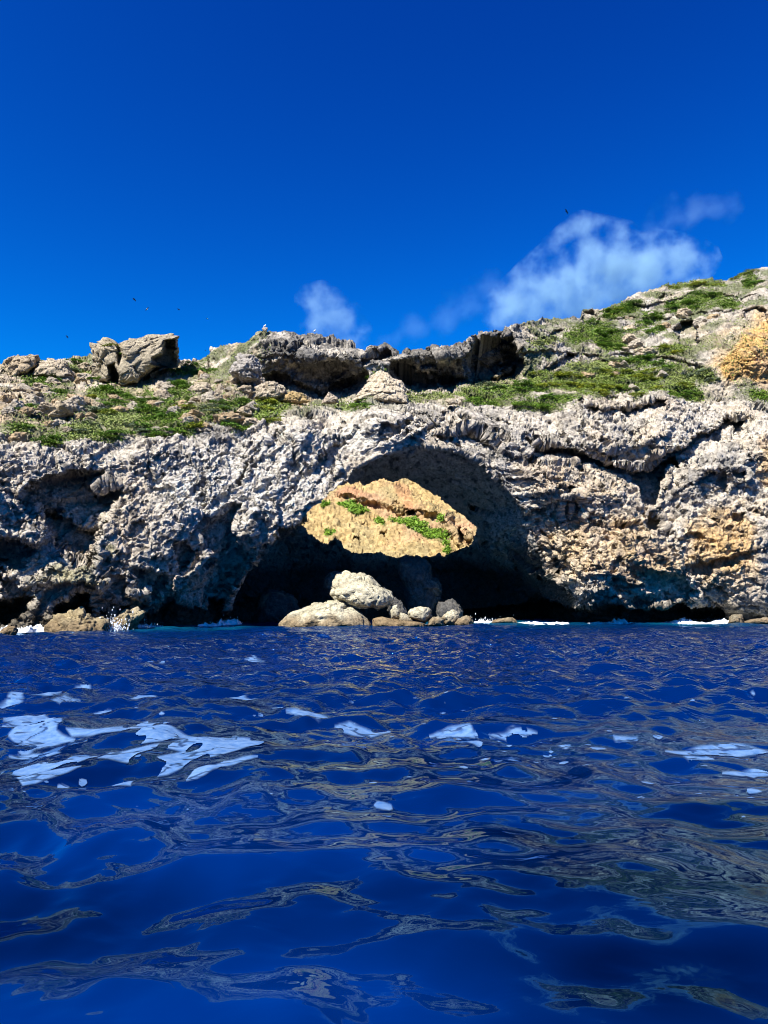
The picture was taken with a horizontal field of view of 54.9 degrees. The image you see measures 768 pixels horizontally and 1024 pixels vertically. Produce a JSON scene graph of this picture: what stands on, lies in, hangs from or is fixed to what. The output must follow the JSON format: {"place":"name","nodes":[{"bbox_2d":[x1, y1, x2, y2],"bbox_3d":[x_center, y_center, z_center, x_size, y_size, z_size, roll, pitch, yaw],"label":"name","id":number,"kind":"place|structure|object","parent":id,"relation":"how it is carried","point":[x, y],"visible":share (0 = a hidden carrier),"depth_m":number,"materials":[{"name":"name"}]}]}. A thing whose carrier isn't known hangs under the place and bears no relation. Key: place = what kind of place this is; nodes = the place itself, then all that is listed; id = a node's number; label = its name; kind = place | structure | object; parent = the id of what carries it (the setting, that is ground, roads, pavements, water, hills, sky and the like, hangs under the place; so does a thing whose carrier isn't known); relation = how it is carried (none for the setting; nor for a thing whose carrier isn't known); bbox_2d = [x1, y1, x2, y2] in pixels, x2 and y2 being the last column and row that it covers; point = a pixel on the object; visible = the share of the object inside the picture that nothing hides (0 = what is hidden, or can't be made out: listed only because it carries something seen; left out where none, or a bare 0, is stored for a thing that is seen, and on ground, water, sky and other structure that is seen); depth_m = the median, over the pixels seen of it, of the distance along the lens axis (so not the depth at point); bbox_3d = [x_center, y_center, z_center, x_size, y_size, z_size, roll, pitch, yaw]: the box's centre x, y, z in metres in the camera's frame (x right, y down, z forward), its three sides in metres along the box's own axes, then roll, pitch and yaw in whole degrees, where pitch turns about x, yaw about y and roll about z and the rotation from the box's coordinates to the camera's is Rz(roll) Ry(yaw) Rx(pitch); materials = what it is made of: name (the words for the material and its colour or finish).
{"place":"outdoors","nodes":[
{"label":"outdoors","id":0,"kind":"place"},
{"bbox_2d":[0,331,398,441],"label":"rocky hillside","id":1,"kind":"structure","parent":0,"point":[7,384],"depth_m":71.16,"materials":[{"name":"stone"}]},
{"bbox_2d":[1,406,16,415],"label":"slope rock","id":2,"kind":"object","parent":1,"relation":"on","point":[7,409],"visible":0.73,"depth_m":58.31,"materials":[{"name":"stone"}]},
{"bbox_2d":[0,394,18,403],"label":"slope rock","id":3,"kind":"object","parent":1,"relation":"on","point":[7,398],"visible":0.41,"depth_m":62.48,"materials":[{"name":"stone"}]},
{"bbox_2d":[6,399,23,407],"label":"slope rock","id":4,"kind":"object","parent":1,"relation":"on","point":[16,403],"visible":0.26,"depth_m":60.04,"materials":[{"name":"stone"}]},
{"bbox_2d":[8,432,26,442],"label":"slope rock","id":5,"kind":"object","parent":1,"relation":"on","point":[19,436],"visible":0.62,"depth_m":53.28,"materials":[{"name":"stone"}]},
{"bbox_2d":[11,386,25,391],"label":"slope rock","id":6,"kind":"object","parent":1,"relation":"on","point":[17,388],"visible":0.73,"depth_m":66.90,"materials":[{"name":"stone"}]},
{"bbox_2d":[0,354,39,375],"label":"slope rock","id":7,"kind":"object","parent":1,"relation":"on","point":[18,364],"visible":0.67,"depth_m":74.56,"materials":[{"name":"stone"}]},
{"bbox_2d":[17,406,35,416],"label":"slope rock","id":8,"kind":"object","parent":1,"relation":"on","point":[28,411],"visible":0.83,"depth_m":58.84,"materials":[{"name":"stone"}]},
{"bbox_2d":[17,382,35,390],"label":"slope rock","id":9,"kind":"object","parent":1,"relation":"on","point":[24,385],"visible":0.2,"depth_m":68.81,"materials":[{"name":"stone"}]},
{"bbox_2d":[25,393,44,404],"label":"slope rock","id":10,"kind":"object","parent":1,"relation":"on","point":[35,399],"visible":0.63,"depth_m":62.77,"materials":[{"name":"stone"}]},
{"bbox_2d":[32,382,48,391],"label":"slope rock","id":11,"kind":"object","parent":1,"relation":"on","point":[38,386],"visible":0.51,"depth_m":69.15,"materials":[{"name":"stone"}]},
{"bbox_2d":[36,402,54,414],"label":"slope rock","id":12,"kind":"object","parent":1,"relation":"on","point":[45,408],"visible":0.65,"depth_m":60.52,"materials":[{"name":"stone"}]},
{"bbox_2d":[31,436,63,443],"bbox_3d":[-24.640,-5.203,54.174,2.499,0.500,2.687,10,-12,-12],"label":"shrub","id":13,"kind":"object","parent":1,"relation":"on","point":[47,439],"visible":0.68,"depth_m":53.70,"materials":[{"name":"green plant"}]},
{"bbox_2d":[33,358,75,382],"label":"slope rock","id":14,"kind":"object","parent":1,"relation":"on","point":[53,367],"visible":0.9,"depth_m":73.92,"materials":[{"name":"stone"}]},
{"bbox_2d":[51,419,64,427],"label":"slope rock","id":15,"kind":"object","parent":1,"relation":"on","point":[57,422],"visible":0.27,"depth_m":57.26,"materials":[{"name":"stone"}]},
{"bbox_2d":[48,400,73,417],"bbox_3d":[-26.802,-8.297,61.160,2.239,1.508,2.581,-1,-20,-22],"label":"slope rock","id":16,"kind":"object","parent":1,"relation":"on","point":[62,409],"visible":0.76,"depth_m":60.59,"materials":[{"name":"stone"}]},
{"bbox_2d":[50,388,75,393],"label":"shrub","id":17,"kind":"object","parent":1,"relation":"on","point":[60,391],"visible":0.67,"depth_m":68.33,"materials":[{"name":"green plant"}]},
{"bbox_2d":[64,401,82,411],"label":"slope rock","id":18,"kind":"object","parent":1,"relation":"on","point":[75,407],"visible":0.41,"depth_m":62.18,"materials":[{"name":"stone"}]},
{"bbox_2d":[65,395,86,405],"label":"slope rock","id":19,"kind":"object","parent":1,"relation":"on","point":[78,400],"visible":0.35,"depth_m":63.74,"materials":[{"name":"stone"}]},
{"bbox_2d":[74,412,84,420],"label":"slope rock","id":20,"kind":"object","parent":1,"relation":"on","point":[81,415],"visible":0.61,"depth_m":60.99,"materials":[{"name":"stone"}]},
{"bbox_2d":[65,394,94,404],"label":"slope rock","id":21,"kind":"object","parent":1,"relation":"on","point":[88,401],"visible":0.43,"depth_m":65.18,"materials":[{"name":"stone"}]},
{"bbox_2d":[73,377,87,383],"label":"slope rock","id":22,"kind":"object","parent":1,"relation":"on","point":[78,380],"visible":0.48,"depth_m":72.87,"materials":[{"name":"stone"}]},
{"bbox_2d":[77,362,91,370],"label":"slope rock","id":23,"kind":"object","parent":1,"relation":"on","point":[85,366],"visible":0.65,"depth_m":78.86,"materials":[{"name":"stone"}]},
{"bbox_2d":[77,373,94,378],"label":"slope rock","id":24,"kind":"object","parent":1,"relation":"on","point":[83,375],"visible":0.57,"depth_m":75.36,"materials":[{"name":"stone"}]},
{"bbox_2d":[86,407,108,412],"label":"shrub","id":25,"kind":"object","parent":1,"relation":"on","point":[89,409],"visible":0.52,"depth_m":63.43,"materials":[{"name":"green plant"}]},
{"bbox_2d":[92,401,105,408],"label":"slope rock","id":26,"kind":"object","parent":1,"relation":"on","point":[97,404],"visible":0.6,"depth_m":64.27,"materials":[{"name":"stone"}]},
{"bbox_2d":[93,384,115,392],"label":"shrub","id":27,"kind":"object","parent":1,"relation":"on","point":[104,387],"visible":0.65,"depth_m":70.76,"materials":[{"name":"green plant"}]},
{"bbox_2d":[107,394,124,400],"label":"slope rock","id":28,"kind":"object","parent":1,"relation":"on","point":[115,396],"visible":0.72,"depth_m":67.86,"materials":[{"name":"stone"}]},
{"bbox_2d":[111,406,128,412],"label":"slope rock","id":29,"kind":"object","parent":1,"relation":"on","point":[120,408],"visible":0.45,"depth_m":64.36,"materials":[{"name":"stone"}]},
{"bbox_2d":[104,429,137,434],"bbox_3d":[-20.659,-6.232,57.744,2.905,0.354,2.582,-3,-1,-37],"label":"shrub","id":30,"kind":"object","parent":1,"relation":"on","point":[115,430],"visible":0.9,"depth_m":57.14,"materials":[{"name":"green plant"}]},
{"bbox_2d":[89,333,180,384],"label":"hilltop block","id":31,"kind":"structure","parent":1,"relation":"on","point":[138,359],"depth_m":74.97,"materials":[{"name":"stone"}]},
{"bbox_2d":[135,403,159,409],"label":"shrub","id":32,"kind":"object","parent":1,"relation":"on","point":[145,405],"visible":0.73,"depth_m":66.29,"materials":[{"name":"green plant"}]},
{"bbox_2d":[141,431,172,435],"bbox_3d":[-17.840,-6.158,58.441,1.746,0.409,2.477,-11,-10,40],"label":"shrub","id":33,"kind":"object","parent":1,"relation":"on","point":[158,432],"visible":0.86,"depth_m":58.08,"materials":[{"name":"green plant"}]},
{"bbox_2d":[153,389,172,398],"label":"slope rock","id":34,"kind":"object","parent":1,"relation":"on","point":[161,393],"visible":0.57,"depth_m":70.62,"materials":[{"name":"stone"}]},
{"bbox_2d":[149,412,180,417],"bbox_3d":[-18.271,-8.074,61.793,1.940,0.484,2.723,-13,-6,37],"label":"shrub","id":35,"kind":"object","parent":1,"relation":"on","point":[173,414],"visible":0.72,"depth_m":61.48,"materials":[{"name":"green plant"}]},
{"bbox_2d":[159,381,173,389],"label":"slope rock","id":36,"kind":"object","parent":1,"relation":"on","point":[166,386],"visible":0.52,"depth_m":73.49,"materials":[{"name":"stone"}]},
{"bbox_2d":[151,427,186,432],"bbox_3d":[-17.239,-6.563,59.245,3.222,0.447,2.374,1,1,-35],"label":"shrub","id":37,"kind":"object","parent":1,"relation":"on","point":[176,430],"visible":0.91,"depth_m":58.68,"materials":[{"name":"green plant"}]},
{"bbox_2d":[165,405,180,413],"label":"slope rock","id":38,"kind":"object","parent":1,"relation":"on","point":[171,409],"visible":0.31,"depth_m":63.89,"materials":[{"name":"stone"}]},
{"bbox_2d":[166,379,187,385],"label":"shrub","id":39,"kind":"object","parent":1,"relation":"on","point":[177,383],"visible":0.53,"depth_m":73.38,"materials":[{"name":"green plant"}]},
{"bbox_2d":[180,416,194,423],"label":"slope rock","id":40,"kind":"object","parent":1,"relation":"on","point":[188,419],"visible":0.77,"depth_m":60.43,"materials":[{"name":"stone"}]},
{"bbox_2d":[180,360,198,366],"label":"shrub","id":41,"kind":"object","parent":1,"relation":"on","point":[188,363],"visible":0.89,"depth_m":80.74,"materials":[{"name":"green plant"}]},
{"bbox_2d":[178,413,202,422],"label":"slope rock","id":42,"kind":"object","parent":1,"relation":"on","point":[195,418],"visible":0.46,"depth_m":60.92,"materials":[{"name":"stone"}]},
{"bbox_2d":[183,421,203,427],"bbox_3d":[-15.363,-7.016,60.333,2.057,0.441,2.821,-3,-10,-23],"label":"shrub","id":43,"kind":"object","parent":1,"relation":"on","point":[200,423],"visible":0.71,"depth_m":59.80,"materials":[{"name":"green plant"}]},
{"bbox_2d":[188,409,205,418],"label":"slope rock","id":44,"kind":"object","parent":1,"relation":"on","point":[198,413],"visible":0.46,"depth_m":62.56,"materials":[{"name":"stone"}]},
{"bbox_2d":[190,382,211,393],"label":"slope rock","id":45,"kind":"object","parent":1,"relation":"on","point":[202,387],"visible":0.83,"depth_m":70.64,"materials":[{"name":"stone"}]},
{"bbox_2d":[200,390,215,401],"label":"slope rock","id":46,"kind":"object","parent":1,"relation":"on","point":[207,396],"visible":0.59,"depth_m":66.53,"materials":[{"name":"stone"}]},
{"bbox_2d":[198,403,231,408],"bbox_3d":[-14.905,-9.211,64.689,3.301,0.441,2.323,2,-5,9],"label":"shrub","id":47,"kind":"object","parent":1,"relation":"on","point":[212,405],"visible":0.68,"depth_m":64.16,"materials":[{"name":"green plant"}]},
{"bbox_2d":[214,383,224,393],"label":"slope rock","id":48,"kind":"object","parent":1,"relation":"on","point":[220,388],"visible":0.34,"depth_m":70.22,"materials":[{"name":"stone"}]},
{"bbox_2d":[212,411,244,423],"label":"slope rock","id":49,"kind":"object","parent":1,"relation":"on","point":[232,416],"visible":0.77,"depth_m":61.46,"materials":[{"name":"stone"}]},
{"bbox_2d":[220,421,246,429],"bbox_3d":[-12.306,-7.113,61.407,2.563,0.609,2.797,16,-8,-41],"label":"shrub","id":50,"kind":"object","parent":1,"relation":"on","point":[233,424],"visible":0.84,"depth_m":60.77,"materials":[{"name":"green plant"}]},
{"bbox_2d":[234,406,251,415],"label":"slope rock","id":51,"kind":"object","parent":1,"relation":"on","point":[243,411],"visible":0.77,"depth_m":65.36,"materials":[{"name":"stone"}]},
{"bbox_2d":[229,353,261,382],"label":"slope rock","id":52,"kind":"object","parent":1,"relation":"on","point":[246,368],"visible":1,"depth_m":70.72,"materials":[{"name":"stone"}]},
{"bbox_2d":[238,385,253,395],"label":"slope rock","id":53,"kind":"object","parent":1,"relation":"on","point":[245,389],"visible":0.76,"depth_m":70.45,"materials":[{"name":"stone"}]},
{"bbox_2d":[242,417,261,426],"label":"slope rock","id":54,"kind":"object","parent":1,"relation":"on","point":[248,421],"visible":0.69,"depth_m":61.38,"materials":[{"name":"stone"}]},
{"bbox_2d":[245,400,260,411],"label":"slope rock","id":55,"kind":"object","parent":1,"relation":"on","point":[251,406],"visible":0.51,"depth_m":66.65,"materials":[{"name":"stone"}]},
{"bbox_2d":[253,381,286,399],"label":"slope rock","id":56,"kind":"object","parent":1,"relation":"on","point":[270,389],"visible":0.93,"depth_m":68.83,"materials":[{"name":"stone"}]},
{"bbox_2d":[278,391,310,404],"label":"slope rock","id":57,"kind":"object","parent":1,"relation":"on","point":[295,398],"visible":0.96,"depth_m":69.07,"materials":[{"name":"stone"}]},
{"bbox_2d":[321,392,338,403],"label":"slope rock","id":58,"kind":"object","parent":1,"relation":"on","point":[329,398],"visible":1,"depth_m":70.73,"materials":[{"name":"stone"}]},
{"bbox_2d":[349,402,374,406],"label":"shrub","id":59,"kind":"object","parent":1,"relation":"on","point":[358,404],"visible":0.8,"depth_m":67.38,"materials":[{"name":"green plant"}]},
{"bbox_2d":[353,370,408,403],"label":"rock pinnacle","id":60,"kind":"object","parent":1,"relation":"on","point":[383,386],"visible":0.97,"depth_m":68.66,"materials":[{"name":"stone"}]},
{"bbox_2d":[0,617,767,1023],"bbox_3d":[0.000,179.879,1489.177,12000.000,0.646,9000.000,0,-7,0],"label":"sea","id":61,"kind":"structure","parent":0,"point":[522,879],"depth_m":6.48,"materials":[{"name":"liquid"}]},
{"bbox_2d":[0,625,18,634],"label":"shore rock","id":62,"kind":"object","parent":61,"relation":"in","point":[10,630],"visible":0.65,"depth_m":44.89,"materials":[{"name":"stone"}]},
{"bbox_2d":[43,606,112,632],"bbox_3d":[-19.906,7.358,48.056,5.394,2.443,3.469,-3,-7,24],"label":"shore rock","id":63,"kind":"object","parent":61,"relation":"in","point":[79,619],"visible":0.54,"depth_m":46.95,"materials":[{"name":"stone"}]},
{"bbox_2d":[111,606,145,629],"bbox_3d":[-17.628,7.558,50.491,2.515,2.232,3.422,2,-7,-18],"label":"shore rock","id":64,"kind":"object","parent":61,"relation":"in","point":[136,616],"visible":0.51,"depth_m":49.63,"materials":[{"name":"stone"}]},
{"bbox_2d":[253,589,299,621],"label":"boulder","id":65,"kind":"object","parent":61,"relation":"in","point":[275,605],"visible":0.66,"depth_m":66.43,"materials":[{"name":"stone"}]},
{"bbox_2d":[278,600,370,626],"bbox_3d":[-4.724,8.316,59.011,7.489,2.678,4.838,0,-7,0],"label":"boulder","id":66,"kind":"object","parent":61,"relation":"in","point":[330,613],"visible":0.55,"depth_m":57.47,"materials":[{"name":"stone"}]},
{"bbox_2d":[330,570,393,610],"bbox_3d":[-1.813,6.448,60.701,5.274,3.354,5.065,0,-7,0],"label":"boulder","id":67,"kind":"object","parent":66,"relation":"on","point":[360,590],"visible":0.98,"depth_m":59.02,"materials":[{"name":"stone"}]},
{"bbox_2d":[323,571,338,597],"bbox_3d":[-4.357,6.514,65.695,2.294,2.538,2.918,0,-7,0],"label":"boulder","id":68,"kind":"object","parent":61,"relation":"in","point":[329,578],"visible":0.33,"depth_m":64.74,"materials":[{"name":"stone"}]},
{"bbox_2d":[0,607,727,632],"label":"white wash","id":69,"kind":"object","parent":61,"relation":"on","point":[40,628],"visible":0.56,"depth_m":61.70,"materials":[{"name":"white liquid"}]},
{"bbox_2d":[0,655,767,816],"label":"sea foam","id":70,"kind":"object","parent":61,"relation":"on","point":[51,735],"visible":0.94,"depth_m":10.21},
{"bbox_2d":[383,587,407,615],"bbox_3d":[1.020,7.993,64.514,2.200,3.001,2.135,0,-7,0],"label":"boulder","id":71,"kind":"object","parent":61,"relation":"in","point":[399,604],"visible":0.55,"depth_m":63.72,"materials":[{"name":"stone"}]},
{"bbox_2d":[372,617,425,626],"bbox_3d":[1.195,8.780,58.665,4.311,0.958,2.331,0,-7,0],"label":"boulder","id":72,"kind":"object","parent":61,"relation":"in","point":[381,621],"visible":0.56,"depth_m":57.87,"materials":[{"name":"stone"}]},
{"bbox_2d":[389,605,399,618],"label":"boulder","id":73,"kind":"object","parent":72,"relation":"on","point":[394,611],"visible":0.92,"depth_m":59.11,"materials":[{"name":"stone"}]},
{"bbox_2d":[399,613,412,620],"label":"boulder","id":74,"kind":"object","parent":61,"relation":"in","point":[404,616],"visible":0.65,"depth_m":58.71,"materials":[{"name":"stone"}]},
{"bbox_2d":[398,555,441,616],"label":"boulder","id":75,"kind":"object","parent":61,"relation":"in","point":[421,585],"visible":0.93,"depth_m":68.57,"materials":[{"name":"stone"}]},
{"bbox_2d":[408,606,431,622],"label":"boulder","id":76,"kind":"object","parent":61,"relation":"in","point":[421,614],"visible":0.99,"depth_m":58.85,"materials":[{"name":"stone"}]},
{"bbox_2d":[428,616,444,625],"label":"boulder","id":77,"kind":"object","parent":61,"relation":"in","point":[436,621],"visible":0.99,"depth_m":58.52,"materials":[{"name":"stone"}]},
{"bbox_2d":[436,599,462,617],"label":"boulder","id":78,"kind":"object","parent":61,"relation":"in","point":[442,608],"visible":0.57,"depth_m":65.73,"materials":[{"name":"stone"}]},
{"bbox_2d":[441,609,458,625],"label":"boulder","id":79,"kind":"object","parent":61,"relation":"in","point":[450,617],"visible":0.79,"depth_m":58.98,"materials":[{"name":"stone"}]},
{"bbox_2d":[454,615,473,624],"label":"boulder","id":80,"kind":"object","parent":61,"relation":"in","point":[466,620],"visible":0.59,"depth_m":58.44,"materials":[{"name":"stone"}]},
{"bbox_2d":[491,617,516,622],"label":"boulder","id":81,"kind":"object","parent":61,"relation":"in","point":[508,620],"visible":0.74,"depth_m":62.06,"materials":[{"name":"stone"}]},
{"bbox_2d":[728,614,743,622],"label":"shore rock","id":82,"kind":"object","parent":61,"relation":"in","point":[734,618],"visible":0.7,"depth_m":62.46,"materials":[{"name":"stone"}]},
{"bbox_2d":[744,617,767,623],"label":"shore rock","id":83,"kind":"object","parent":61,"relation":"in","point":[763,620],"visible":0.9,"depth_m":62.13,"materials":[{"name":"stone"}]},
{"bbox_2d":[0,390,767,628],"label":"sea cliff","id":84,"kind":"structure","parent":0,"point":[647,507],"depth_m":64.47,"materials":[{"name":"stone"}]},
{"bbox_2d":[0,271,767,447],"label":"vegetation","id":85,"kind":"object","parent":84,"relation":"on","point":[110,417],"visible":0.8,"depth_m":78.82,"materials":[{"name":"green plant"}]},
{"bbox_2d":[445,398,457,404],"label":"slope rock","id":86,"kind":"object","parent":84,"relation":"on","point":[452,401],"visible":1,"depth_m":68.43,"materials":[{"name":"stone"}]},
{"bbox_2d":[0,0,767,363],"label":"sky","id":87,"kind":"structure","parent":0,"point":[402,174],"materials":[{"name":"blue"}]},
{"bbox_2d":[302,478,476,557],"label":"slope","id":88,"kind":"structure","parent":0,"point":[361,532],"depth_m":125.92,"materials":[{"name":"beige stone"}]},
{"bbox_2d":[320,498,450,553],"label":"vegetation","id":89,"kind":"object","parent":88,"relation":"on","point":[360,508],"visible":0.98,"depth_m":122.61,"materials":[{"name":"green plant"}]},
{"bbox_2d":[259,323,525,399],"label":"cliff","id":90,"kind":"structure","parent":0,"point":[315,366],"depth_m":79.08,"materials":[{"name":"stone"}]},
{"bbox_2d":[399,267,767,411],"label":"green hillside","id":91,"kind":"structure","parent":0,"point":[755,365],"depth_m":87.21,"materials":[{"name":"stone"}]},
{"bbox_2d":[513,379,531,385],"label":"shrub","id":92,"kind":"object","parent":91,"relation":"on","point":[522,381],"visible":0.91,"depth_m":77.29,"materials":[{"name":"green plant"}]},
{"bbox_2d":[621,333,636,343],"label":"slope rock","id":93,"kind":"object","parent":91,"relation":"on","point":[627,338],"visible":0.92,"depth_m":91.96,"materials":[{"name":"stone"}]},
{"bbox_2d":[627,338,643,348],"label":"slope rock","id":94,"kind":"object","parent":91,"relation":"on","point":[636,343],"visible":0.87,"depth_m":91.39,"materials":[{"name":"stone"}]},
{"bbox_2d":[640,347,656,355],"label":"slope rock","id":95,"kind":"object","parent":91,"relation":"on","point":[646,351],"visible":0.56,"depth_m":88.78,"materials":[{"name":"stone"}]},
{"bbox_2d":[675,311,687,318],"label":"slope rock","id":96,"kind":"object","parent":91,"relation":"on","point":[683,315],"visible":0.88,"depth_m":96.60,"materials":[{"name":"stone"}]},
{"bbox_2d":[676,308,692,315],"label":"slope rock","id":97,"kind":"object","parent":91,"relation":"on","point":[688,311],"visible":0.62,"depth_m":97.01,"materials":[{"name":"stone"}]},
{"bbox_2d":[693,315,707,327],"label":"slope rock","id":98,"kind":"object","parent":91,"relation":"on","point":[699,319],"visible":0.68,"depth_m":93.19,"materials":[{"name":"stone"}]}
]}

